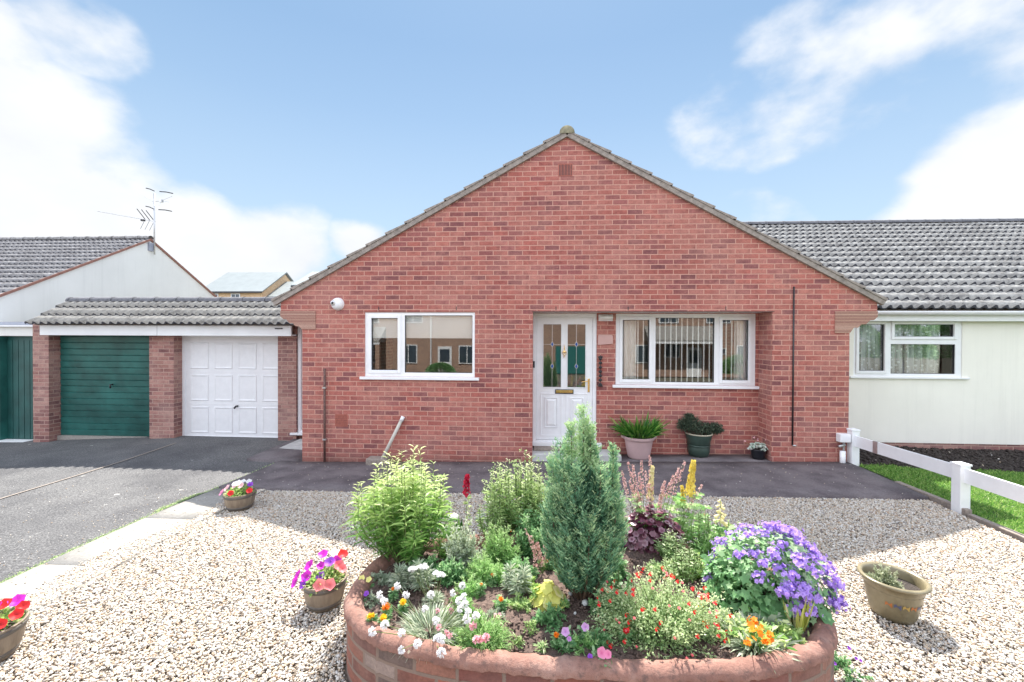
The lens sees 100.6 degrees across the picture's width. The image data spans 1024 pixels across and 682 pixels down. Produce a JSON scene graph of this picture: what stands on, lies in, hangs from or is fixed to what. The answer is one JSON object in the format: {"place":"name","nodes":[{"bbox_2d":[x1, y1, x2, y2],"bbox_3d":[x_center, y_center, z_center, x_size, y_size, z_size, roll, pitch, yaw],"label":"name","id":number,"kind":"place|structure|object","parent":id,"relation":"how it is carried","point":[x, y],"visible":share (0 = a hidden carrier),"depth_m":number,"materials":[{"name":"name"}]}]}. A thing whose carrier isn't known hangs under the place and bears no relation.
{"place":"outdoors","nodes":[
{"label":"outdoors","id":0,"kind":"place"},
{"bbox_2d":[0,564,113,616],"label":"path","id":1,"kind":"structure","parent":0,"point":[33,580],"depth_m":3.25,"materials":[{"name":"concrete"}]},
{"bbox_2d":[44,518,202,568],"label":"path","id":2,"kind":"structure","parent":0,"point":[127,534],"depth_m":3.90,"materials":[{"name":"concrete"}]},
{"bbox_2d":[0,436,286,581],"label":"driveway","id":3,"kind":"structure","parent":0,"point":[198,464],"depth_m":5.71,"materials":[{"name":"grey asphalt"}]},
{"bbox_2d":[0,483,223,598],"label":"stray stones","id":4,"kind":"object","parent":3,"relation":"on","point":[93,526],"visible":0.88,"depth_m":4.33,"materials":[{"name":"beige gravel"}]},
{"bbox_2d":[0,464,270,582],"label":"edge moss","id":5,"kind":"object","parent":3,"relation":"on","point":[159,509],"visible":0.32,"depth_m":4.24,"materials":[{"name":"green plant"}]},
{"bbox_2d":[146,488,264,520],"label":"path","id":6,"kind":"structure","parent":0,"point":[207,500],"depth_m":4.71,"materials":[{"name":"concrete"}]},
{"bbox_2d":[247,439,301,462],"bbox_3d":[-3.730,1.930,7.387,0.890,0.140,1.330,0,1,3],"label":"apron side","id":7,"kind":"object","parent":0,"point":[275,454],"visible":0.47,"depth_m":6.99,"materials":[{"name":"concrete"}]},
{"bbox_2d":[0,489,1023,681],"bbox_3d":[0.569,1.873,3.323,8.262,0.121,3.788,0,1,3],"label":"gravel","id":8,"kind":"structure","parent":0,"point":[995,561],"depth_m":3.14,"materials":[{"name":"beige gravel"}]},
{"bbox_2d":[0,607,29,662],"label":"barrel planter","id":9,"kind":"object","parent":8,"relation":"on","point":[11,635],"visible":0.81,"depth_m":2.48,"materials":[{"name":"brown wood"}]},
{"bbox_2d":[0,594,30,630],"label":"potted petunias","id":10,"kind":"object","parent":9,"relation":"in","point":[21,607],"visible":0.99,"depth_m":2.52,"materials":[{"name":"red plant"}]},
{"bbox_2d":[223,487,256,511],"bbox_3d":[-3.025,1.768,4.726,0.322,0.185,0.322,0,1,3],"label":"barrel planter","id":11,"kind":"object","parent":8,"relation":"on","point":[239,503],"visible":0.75,"depth_m":4.61,"materials":[{"name":"brown wood"}]},
{"bbox_2d":[219,479,256,498],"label":"potted petunias","id":12,"kind":"object","parent":11,"relation":"in","point":[237,489],"visible":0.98,"depth_m":4.70,"materials":[{"name":"multicoloured plant"}]},
{"bbox_2d":[302,567,346,612],"bbox_3d":[-1.319,1.764,2.999,0.296,0.185,0.296,0,1,3],"label":"barrel planter","id":13,"kind":"object","parent":8,"relation":"on","point":[324,600],"visible":0.69,"depth_m":2.89,"materials":[{"name":"brown wood"}]},
{"bbox_2d":[291,548,347,596],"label":"potted petunias","id":14,"kind":"object","parent":13,"relation":"on","point":[319,576],"visible":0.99,"depth_m":2.99,"materials":[{"name":"pink plant"}]},
{"bbox_2d":[834,646,874,681],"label":"flowering plant","id":15,"kind":"object","parent":8,"relation":"on","point":[841,662],"visible":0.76,"depth_m":2.41,"materials":[{"name":"green plant"}]},
{"bbox_2d":[857,562,932,624],"bbox_3d":[2.611,1.741,2.915,0.388,0.264,0.388,0,1,3],"label":"glazed pot","id":16,"kind":"object","parent":8,"relation":"on","point":[901,606],"visible":0.88,"depth_m":2.84,"materials":[{"name":"beige ceramic"}]},
{"bbox_2d":[866,561,903,588],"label":"thyme tuft","id":17,"kind":"object","parent":16,"relation":"on","point":[880,576],"visible":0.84,"depth_m":2.92,"materials":[{"name":"green plant"}]},
{"bbox_2d":[0,0,1023,285],"label":"sky","id":18,"kind":"structure","parent":0,"point":[289,136],"materials":[{"name":"blue"}]},
{"bbox_2d":[219,460,928,500],"bbox_3d":[0.574,1.885,5.812,8.570,0.276,1.300,0,1,3],"label":"apron","id":19,"kind":"object","parent":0,"point":[809,480],"visible":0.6,"depth_m":5.67,"materials":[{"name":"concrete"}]},
{"bbox_2d":[366,456,389,464],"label":"drain block","id":20,"kind":"structure","parent":19,"relation":"on","point":[370,460],"depth_m":6.45,"materials":[{"name":"concrete"}]},
{"bbox_2d":[381,416,404,458],"bbox_3d":[-1.854,1.533,6.535,0.407,0.749,0.062,0,1,-18],"label":"leaning pipe","id":21,"kind":"object","parent":19,"relation":"on","point":[401,420],"visible":0.91,"depth_m":6.52,"materials":[{"name":"plastic"}]},
{"bbox_2d":[532,454,771,461],"bbox_3d":[2.082,1.858,6.573,3.530,0.177,0.400,0,1,3],"label":"apron back","id":22,"kind":"object","parent":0,"point":[709,458],"visible":0.36,"depth_m":6.49,"materials":[{"name":"concrete"}]},
{"bbox_2d":[621,435,656,459],"bbox_3d":[1.970,1.639,6.617,0.478,0.340,0.478,0,1,-37],"label":"pink pot","id":23,"kind":"object","parent":22,"relation":"on","point":[638,449],"visible":0.69,"depth_m":6.45,"materials":[{"name":"ceramic"}]},
{"bbox_2d":[608,412,671,438],"bbox_3d":[1.938,1.305,6.597,1.030,0.428,1.017,0,1,3],"label":"strap leaved plant","id":24,"kind":"object","parent":23,"relation":"on","point":[651,430],"visible":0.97,"depth_m":6.45,"materials":[{"name":"green plant"}]},
{"bbox_2d":[685,432,712,457],"bbox_3d":[2.920,1.611,6.650,0.406,0.361,0.406,0,1,3],"label":"dark green pot","id":25,"kind":"object","parent":22,"relation":"on","point":[698,446],"visible":0.81,"depth_m":6.51,"materials":[{"name":"ceramic"}]},
{"bbox_2d":[676,413,723,434],"bbox_3d":[2.938,1.305,6.647,0.750,0.379,0.426,0,1,3],"label":"dwarf juniper","id":26,"kind":"object","parent":25,"relation":"on","point":[693,423],"visible":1,"depth_m":6.60,"materials":[{"name":"green plant"}]},
{"bbox_2d":[750,447,766,459],"bbox_3d":[3.727,1.704,6.437,0.230,0.150,0.230,0,1,3],"label":"black pot","id":27,"kind":"object","parent":22,"relation":"on","point":[757,454],"visible":0.71,"depth_m":6.36,"materials":[{"name":"black plastic"}]},
{"bbox_2d":[859,445,1023,472],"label":"flower bed soil","id":28,"kind":"structure","parent":0,"point":[863,462],"depth_m":6.54,"materials":[{"name":"brown soil"}]},
{"bbox_2d":[859,463,1023,533],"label":"lawn turf","id":29,"kind":"structure","parent":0,"point":[950,492],"depth_m":5.15,"materials":[{"name":"green plant"}]},
{"bbox_3d":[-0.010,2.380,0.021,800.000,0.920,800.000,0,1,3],"label":"ground","id":30,"kind":"structure","parent":0,"visible":0},
{"bbox_2d":[0,236,216,321],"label":"bungalow","id":31,"kind":"object","parent":30,"relation":"on","point":[39,276],"visible":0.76,"depth_m":12.92,"materials":[{"name":"white paint"}]},
{"bbox_2d":[98,188,172,254],"bbox_3d":[-12.548,-4.002,14.199,2.623,2.214,0.196,0,1,3],"label":"tv aerial","id":32,"kind":"object","parent":31,"relation":"attached to","point":[151,247],"visible":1,"depth_m":14.19,"materials":[{"name":"black paint"}]},
{"bbox_2d":[24,297,298,441],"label":"garage block","id":33,"kind":"structure","parent":30,"relation":"on","point":[137,367],"depth_m":8.36,"materials":[{"name":"brick"}]},
{"bbox_2d":[0,322,32,441],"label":"green side door","id":34,"kind":"structure","parent":33,"relation":"attached to","point":[16,381],"depth_m":8.65,"materials":[{"name":"paint"}]},
{"bbox_2d":[60,335,148,436],"bbox_3d":[-8.053,0.904,8.474,2.080,2.020,0.119,0,1,3],"label":"green garage door","id":35,"kind":"structure","parent":33,"relation":"in","point":[104,380],"depth_m":8.49,"materials":[{"name":"paint"}]},
{"bbox_2d":[185,340,277,436],"bbox_3d":[-5.440,0.932,8.324,2.045,1.917,0.107,0,1,3],"label":"white garage door","id":36,"kind":"structure","parent":33,"relation":"in","point":[232,385],"depth_m":8.35,"materials":[{"name":"plastic"}]},
{"bbox_2d":[290,326,301,438],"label":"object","id":37,"kind":"structure","parent":33,"relation":"attached to","point":[299,432],"depth_m":8.10,"materials":[{"name":"white plastic"}]},
{"bbox_2d":[206,272,292,296],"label":"house","id":38,"kind":"structure","parent":30,"relation":"on","point":[246,284],"depth_m":48.35,"materials":[{"name":"brick"}]},
{"bbox_2d":[266,281,295,296],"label":"house","id":39,"kind":"structure","parent":30,"relation":"on","point":[284,287],"depth_m":48.90,"materials":[{"name":"paint"}]},
{"bbox_2d":[271,125,887,462],"bbox_3d":[1.073,-0.529,10.731,9.224,5.480,8.780,0,1,3],"label":"bungalow","id":40,"kind":"object","parent":30,"relation":"on","point":[535,262],"visible":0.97,"depth_m":6.53,"materials":[{"name":"red brick"}]},
{"bbox_2d":[365,312,474,376],"bbox_3d":[-1.432,0.056,6.635,1.730,1.000,0.070,0,1,3],"label":"window frame","id":41,"kind":"structure","parent":40,"relation":"in","point":[403,374],"depth_m":6.61,"materials":[{"name":"white plastic"}]},
{"bbox_2d":[373,316,471,337],"bbox_3d":[-1.428,-0.234,6.687,1.610,0.380,0.004,0,1,3],"label":"roller blind","id":42,"kind":"object","parent":40,"relation":"attached to","point":[438,326],"visible":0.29,"depth_m":6.68,"materials":[{"name":"white fabric"}]},
{"bbox_2d":[536,317,592,439],"bbox_3d":[0.848,0.607,6.862,0.896,1.983,0.119,0,1,3],"label":"door leaf","id":43,"kind":"structure","parent":40,"relation":"in","point":[555,405],"depth_m":6.88,"materials":[{"name":"white plastic"}]},
{"bbox_2d":[622,320,635,378],"bbox_3d":[1.884,0.262,6.919,0.263,1.370,0.073,0,1,3],"label":"curtain","id":44,"kind":"object","parent":40,"relation":"hanging from","point":[629,349],"visible":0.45,"depth_m":6.91,"materials":[{"name":"white fabric"}]},
{"bbox_2d":[615,314,754,385],"bbox_3d":[2.744,0.134,6.785,2.170,1.135,0.070,0,1,3],"label":"window frame","id":45,"kind":"structure","parent":40,"relation":"in","point":[716,316],"depth_m":6.74,"materials":[{"name":"white plastic"}]},
{"bbox_2d":[637,318,737,381],"bbox_3d":[2.752,0.216,6.845,2.040,1.269,0.090,0,1,3],"label":"vertical blind","id":46,"kind":"object","parent":40,"relation":"attached to","point":[687,351],"visible":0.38,"depth_m":6.81,"materials":[{"name":"white fabric"}]},
{"bbox_2d":[734,321,746,379],"bbox_3d":[3.691,0.270,6.811,0.242,1.370,0.074,0,1,3],"label":"curtain","id":47,"kind":"object","parent":40,"relation":"hanging from","point":[742,350],"visible":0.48,"depth_m":6.82,"materials":[{"name":"white fabric"}]},
{"bbox_2d":[343,534,837,681],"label":"raised bed","id":48,"kind":"object","parent":30,"relation":"on","point":[369,658],"visible":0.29,"depth_m":2.09,"materials":[{"name":"brick"}]},
{"bbox_2d":[370,570,391,585],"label":"plant","id":49,"kind":"object","parent":48,"relation":"on","point":[385,577],"visible":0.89,"depth_m":2.69,"materials":[{"name":"grey plant"}]},
{"bbox_2d":[340,444,457,564],"bbox_3d":[-0.774,1.139,2.961,0.784,0.839,0.677,0,1,3],"label":"leafy bush","id":50,"kind":"object","parent":48,"relation":"on","point":[399,515],"visible":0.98,"depth_m":2.89,"materials":[{"name":"green plant"}]},
{"bbox_2d":[387,562,414,590],"bbox_3d":[-0.667,1.450,2.612,0.190,0.166,0.159,0,1,3],"label":"grey rosette","id":51,"kind":"object","parent":48,"relation":"on","point":[400,574],"visible":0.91,"depth_m":2.60,"materials":[{"name":"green plant"}]},
{"bbox_2d":[409,557,436,591],"bbox_3d":[-0.547,1.433,2.605,0.185,0.202,0.157,0,1,3],"label":"grey rosette","id":52,"kind":"object","parent":48,"relation":"on","point":[415,584],"visible":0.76,"depth_m":2.59,"materials":[{"name":"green plant"}]},
{"bbox_2d":[368,581,479,662],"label":"white pinks","id":53,"kind":"object","parent":48,"relation":"on","point":[414,622],"visible":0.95,"depth_m":2.23,"materials":[{"name":"grey plant"}]},
{"bbox_2d":[408,562,445,605],"bbox_3d":[-0.483,1.419,2.504,0.223,0.226,0.164,1,1,29],"label":"white everlasting","id":54,"kind":"object","parent":48,"relation":"on","point":[438,597],"visible":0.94,"depth_m":2.49,"materials":[{"name":"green plant"}]},
{"bbox_2d":[408,554,446,579],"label":"plant","id":55,"kind":"object","parent":48,"relation":"on","point":[430,560],"visible":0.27,"depth_m":2.78,"materials":[{"name":"green plant"}]},
{"bbox_2d":[431,532,458,559],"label":"shrub","id":56,"kind":"object","parent":48,"relation":"on","point":[442,551],"visible":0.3,"depth_m":2.94,"materials":[{"name":"green plant"}]},
{"bbox_2d":[432,555,468,587],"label":"ferny clump","id":57,"kind":"object","parent":48,"relation":"on","point":[453,570],"visible":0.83,"depth_m":2.69,"materials":[{"name":"green plant"}]},
{"bbox_2d":[443,592,480,616],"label":"plant","id":58,"kind":"object","parent":48,"relation":"on","point":[470,603],"visible":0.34,"depth_m":2.40,"materials":[{"name":"green plant"}]},
{"bbox_2d":[440,518,485,569],"bbox_3d":[-0.326,1.371,2.873,0.310,0.376,0.276,0,1,-19],"label":"ferny clump","id":59,"kind":"object","parent":48,"relation":"on","point":[463,547],"visible":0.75,"depth_m":2.84,"materials":[{"name":"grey plant"}]},
{"bbox_2d":[462,474,471,525],"bbox_3d":[-0.357,1.294,3.408,0.087,0.460,0.095,0,1,3],"label":"red snapdragon","id":60,"kind":"object","parent":48,"relation":"on","point":[466,483],"visible":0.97,"depth_m":3.40,"materials":[{"name":"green plant"}]},
{"bbox_2d":[454,573,483,598],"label":"plant","id":61,"kind":"object","parent":48,"relation":"on","point":[471,585],"visible":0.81,"depth_m":2.56,"materials":[{"name":"green plant"}]},
{"bbox_2d":[463,550,498,586],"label":"ferny clump","id":62,"kind":"object","parent":48,"relation":"on","point":[485,569],"visible":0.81,"depth_m":2.70,"materials":[{"name":"green plant"}]},
{"bbox_2d":[449,606,515,651],"bbox_3d":[-0.155,1.460,2.138,0.336,0.221,0.290,0,1,-22],"label":"green cushion","id":63,"kind":"object","parent":48,"relation":"on","point":[479,634],"visible":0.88,"depth_m":2.12,"materials":[{"name":"green plant"}]},
{"bbox_2d":[474,491,512,536],"bbox_3d":[-0.137,1.351,3.223,0.328,0.414,0.212,0,1,3],"label":"shrub","id":64,"kind":"object","parent":48,"relation":"on","point":[496,517],"visible":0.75,"depth_m":3.19,"materials":[{"name":"green plant"}]},
{"bbox_2d":[480,517,523,566],"bbox_3d":[-0.073,1.391,2.923,0.340,0.337,0.270,0,1,3],"label":"ferny clump","id":65,"kind":"object","parent":48,"relation":"on","point":[498,547],"visible":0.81,"depth_m":2.90,"materials":[{"name":"green plant"}]},
{"bbox_2d":[487,559,518,589],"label":"plant","id":66,"kind":"object","parent":48,"relation":"on","point":[500,570],"visible":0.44,"depth_m":2.68,"materials":[{"name":"green plant"}]},
{"bbox_2d":[481,449,550,534],"bbox_3d":[0.080,1.207,3.299,0.678,0.705,0.366,0,1,3],"label":"budding wallflower","id":67,"kind":"object","parent":48,"relation":"on","point":[531,496],"visible":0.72,"depth_m":3.29,"materials":[{"name":"green plant"}]},
{"bbox_2d":[500,561,532,596],"bbox_3d":[0.023,1.445,2.579,0.238,0.183,0.181,1,1,31],"label":"grey rosette","id":68,"kind":"object","parent":48,"relation":"on","point":[511,581],"visible":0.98,"depth_m":2.56,"materials":[{"name":"green plant"}]},
{"bbox_2d":[506,592,532,613],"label":"plant","id":69,"kind":"object","parent":48,"relation":"on","point":[517,601],"visible":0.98,"depth_m":2.43,"materials":[{"name":"green plant"}]},
{"bbox_2d":[505,555,539,579],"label":"ferny clump","id":70,"kind":"object","parent":48,"relation":"on","point":[533,570],"visible":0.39,"depth_m":2.77,"materials":[{"name":"green plant"}]},
{"bbox_2d":[511,504,545,542],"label":"shrub","id":71,"kind":"object","parent":48,"relation":"on","point":[535,522],"visible":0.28,"depth_m":3.13,"materials":[{"name":"green plant"}]},
{"bbox_2d":[513,512,544,558],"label":"ferny clump","id":72,"kind":"object","parent":48,"relation":"on","point":[523,541],"visible":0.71,"depth_m":3.00,"materials":[{"name":"green plant"}]},
{"bbox_2d":[525,530,547,573],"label":"pink spray plant","id":73,"kind":"object","parent":48,"relation":"on","point":[538,556],"visible":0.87,"depth_m":2.78,"materials":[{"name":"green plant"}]},
{"bbox_2d":[530,608,560,632],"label":"plant","id":74,"kind":"object","parent":48,"relation":"on","point":[546,618],"visible":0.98,"depth_m":2.29,"materials":[{"name":"green plant"}]},
{"bbox_2d":[528,579,565,611],"bbox_3d":[0.204,1.483,2.493,0.239,0.143,0.206,0,1,3],"label":"lime heuchera","id":75,"kind":"object","parent":48,"relation":"on","point":[549,591],"visible":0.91,"depth_m":2.45,"materials":[{"name":"yellow plant"}]},
{"bbox_2d":[546,601,567,625],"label":"seedling","id":76,"kind":"object","parent":48,"relation":"on","point":[551,610],"visible":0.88,"depth_m":2.34,"materials":[{"name":"green plant"}]},
{"bbox_2d":[553,633,576,654],"bbox_3d":[0.267,1.492,2.114,0.124,0.094,0.099,0,1,-23],"label":"petunia","id":77,"kind":"object","parent":48,"relation":"on","point":[571,643],"visible":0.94,"depth_m":2.09,"materials":[{"name":"green plant"}]},
{"bbox_2d":[537,401,629,599],"bbox_3d":[0.432,0.949,2.552,0.565,1.181,0.483,0,1,3],"label":"dwarf conifer","id":78,"kind":"object","parent":48,"relation":"on","point":[584,522],"visible":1,"depth_m":2.47,"materials":[{"name":"green plant"}]},
{"bbox_2d":[571,629,598,655],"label":"seedling","id":79,"kind":"object","parent":48,"relation":"on","point":[586,641],"visible":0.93,"depth_m":2.12,"materials":[{"name":"green plant"}]},
{"bbox_2d":[578,627,613,650],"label":"plant","id":80,"kind":"object","parent":48,"relation":"on","point":[603,638],"visible":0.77,"depth_m":2.15,"materials":[{"name":"green plant"}]},
{"bbox_2d":[588,585,619,619],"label":"plant","id":81,"kind":"object","parent":48,"relation":"on","point":[591,602],"visible":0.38,"depth_m":2.40,"materials":[{"name":"green plant"}]},
{"bbox_2d":[607,569,631,601],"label":"leafy salvia shoots","id":82,"kind":"object","parent":48,"relation":"on","point":[617,579],"visible":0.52,"depth_m":2.52,"materials":[{"name":"green plant"}]},
{"bbox_2d":[613,555,628,580],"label":"plant","id":83,"kind":"object","parent":48,"relation":"on","point":[623,572],"visible":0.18,"depth_m":2.76,"materials":[{"name":"green plant"}]},
{"bbox_2d":[626,465,674,529],"bbox_3d":[1.029,1.230,3.191,0.379,0.605,0.286,0,1,3],"label":"lupin","id":84,"kind":"object","parent":48,"relation":"on","point":[651,480],"visible":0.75,"depth_m":3.17,"materials":[{"name":"beige plant"}]},
{"bbox_2d":[580,561,733,659],"bbox_3d":[0.760,1.384,2.269,0.817,0.356,0.516,0,1,3],"label":"red salvia","id":85,"kind":"object","parent":48,"relation":"on","point":[676,621],"visible":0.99,"depth_m":2.20,"materials":[{"name":"green plant"}]},
{"bbox_2d":[644,555,679,584],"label":"plant","id":86,"kind":"object","parent":48,"relation":"on","point":[657,565],"visible":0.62,"depth_m":2.77,"materials":[{"name":"green plant"}]},
{"bbox_2d":[621,455,702,556],"bbox_3d":[1.096,1.205,3.150,0.656,0.690,0.279,0,1,3],"label":"purple heuchera","id":87,"kind":"object","parent":48,"relation":"on","point":[641,538],"visible":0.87,"depth_m":3.13,"materials":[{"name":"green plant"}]},
{"bbox_2d":[653,530,687,560],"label":"shrub","id":88,"kind":"object","parent":48,"relation":"on","point":[668,544],"visible":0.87,"depth_m":2.97,"materials":[{"name":"green plant"}]},
{"bbox_2d":[661,547,703,583],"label":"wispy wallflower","id":89,"kind":"object","parent":48,"relation":"on","point":[684,571],"visible":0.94,"depth_m":2.71,"materials":[{"name":"green plant"}]},
{"bbox_2d":[664,459,712,541],"bbox_3d":[1.345,1.215,3.223,0.364,0.637,0.267,0,1,3],"label":"lupin","id":90,"kind":"object","parent":48,"relation":"in","point":[681,501],"visible":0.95,"depth_m":3.21,"materials":[{"name":"yellow plant"}]},
{"bbox_2d":[683,511,722,550],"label":"shrub","id":91,"kind":"object","parent":48,"relation":"on","point":[699,529],"visible":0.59,"depth_m":3.05,"materials":[{"name":"green plant"}]},
{"bbox_2d":[687,532,725,560],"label":"cut leaf clump","id":92,"kind":"object","parent":48,"relation":"on","point":[707,545],"visible":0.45,"depth_m":2.97,"materials":[{"name":"green plant"}]},
{"bbox_2d":[701,581,736,614],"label":"plant","id":93,"kind":"object","parent":48,"relation":"on","point":[725,595],"visible":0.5,"depth_m":2.43,"materials":[{"name":"green plant"}]},
{"bbox_2d":[711,499,727,543],"bbox_3d":[1.562,1.357,3.184,0.167,0.353,0.162,0,1,3],"label":"cream foxglove","id":94,"kind":"object","parent":48,"relation":"in","point":[725,524],"visible":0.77,"depth_m":3.18,"materials":[{"name":"yellow plant"}]},
{"bbox_2d":[709,607,746,638],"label":"plant","id":95,"kind":"object","parent":48,"relation":"on","point":[734,618],"visible":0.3,"depth_m":2.25,"materials":[{"name":"green plant"}]},
{"bbox_2d":[692,605,809,674],"bbox_3d":[1.242,1.462,2.168,0.512,0.187,0.458,0,1,-34],"label":"orange wallflower","id":96,"kind":"object","parent":48,"relation":"on","point":[760,639],"visible":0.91,"depth_m":2.11,"materials":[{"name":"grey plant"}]},
{"bbox_2d":[744,612,792,625],"bbox_3d":[1.354,1.473,2.229,0.236,0.076,0.110,0,1,3],"label":"silver rosette","id":97,"kind":"object","parent":48,"relation":"on","point":[772,617],"visible":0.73,"depth_m":2.24,"materials":[{"name":"grey plant"}]},
{"bbox_2d":[698,520,850,632],"bbox_3d":[1.515,1.316,2.510,0.779,0.507,0.602,0,1,3],"label":"purple geranium","id":98,"kind":"object","parent":48,"relation":"on","point":[794,580],"visible":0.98,"depth_m":2.39,"materials":[{"name":"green plant"}]},
{"bbox_2d":[764,621,807,648],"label":"plant","id":99,"kind":"object","parent":48,"relation":"on","point":[782,628],"visible":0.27,"depth_m":2.16,"materials":[{"name":"green plant"}]},
{"bbox_2d":[783,595,814,634],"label":"iris leaves","id":100,"kind":"object","parent":48,"relation":"on","point":[803,622],"visible":0.65,"depth_m":2.24,"materials":[{"name":"green plant"}]},
{"bbox_2d":[705,218,1023,450],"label":"bungalow","id":101,"kind":"object","parent":30,"relation":"on","point":[958,284],"visible":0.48,"depth_m":7.35,"materials":[{"name":"paint"}]},
{"bbox_2d":[859,325,933,372],"bbox_3d":[7.005,0.163,7.458,2.102,1.000,0.055,0,1,3],"label":"net curtain","id":102,"kind":"object","parent":101,"relation":"hanging from","point":[910,361],"visible":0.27,"depth_m":7.47,"materials":[{"name":"white fabric"}]},
{"bbox_2d":[853,321,961,376],"bbox_3d":[6.805,0.121,7.355,1.770,0.985,0.070,0,1,3],"label":"window frame","id":103,"kind":"structure","parent":101,"relation":"in","point":[958,343],"depth_m":7.31,"materials":[{"name":"white plastic"}]},
{"bbox_2d":[895,481,971,517],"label":"edging kerb","id":104,"kind":"structure","parent":30,"relation":"on","point":[944,503],"depth_m":4.84,"materials":[{"name":"concrete"}]},
{"bbox_2d":[847,428,1023,513],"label":"fence","id":105,"kind":"object","parent":30,"relation":"on","point":[964,476],"visible":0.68,"depth_m":4.63,"materials":[{"name":"white plastic"}]},
{"bbox_2d":[967,514,1023,542],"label":"edging kerb","id":106,"kind":"structure","parent":30,"relation":"on","point":[1013,534],"depth_m":4.19,"materials":[{"name":"concrete"}]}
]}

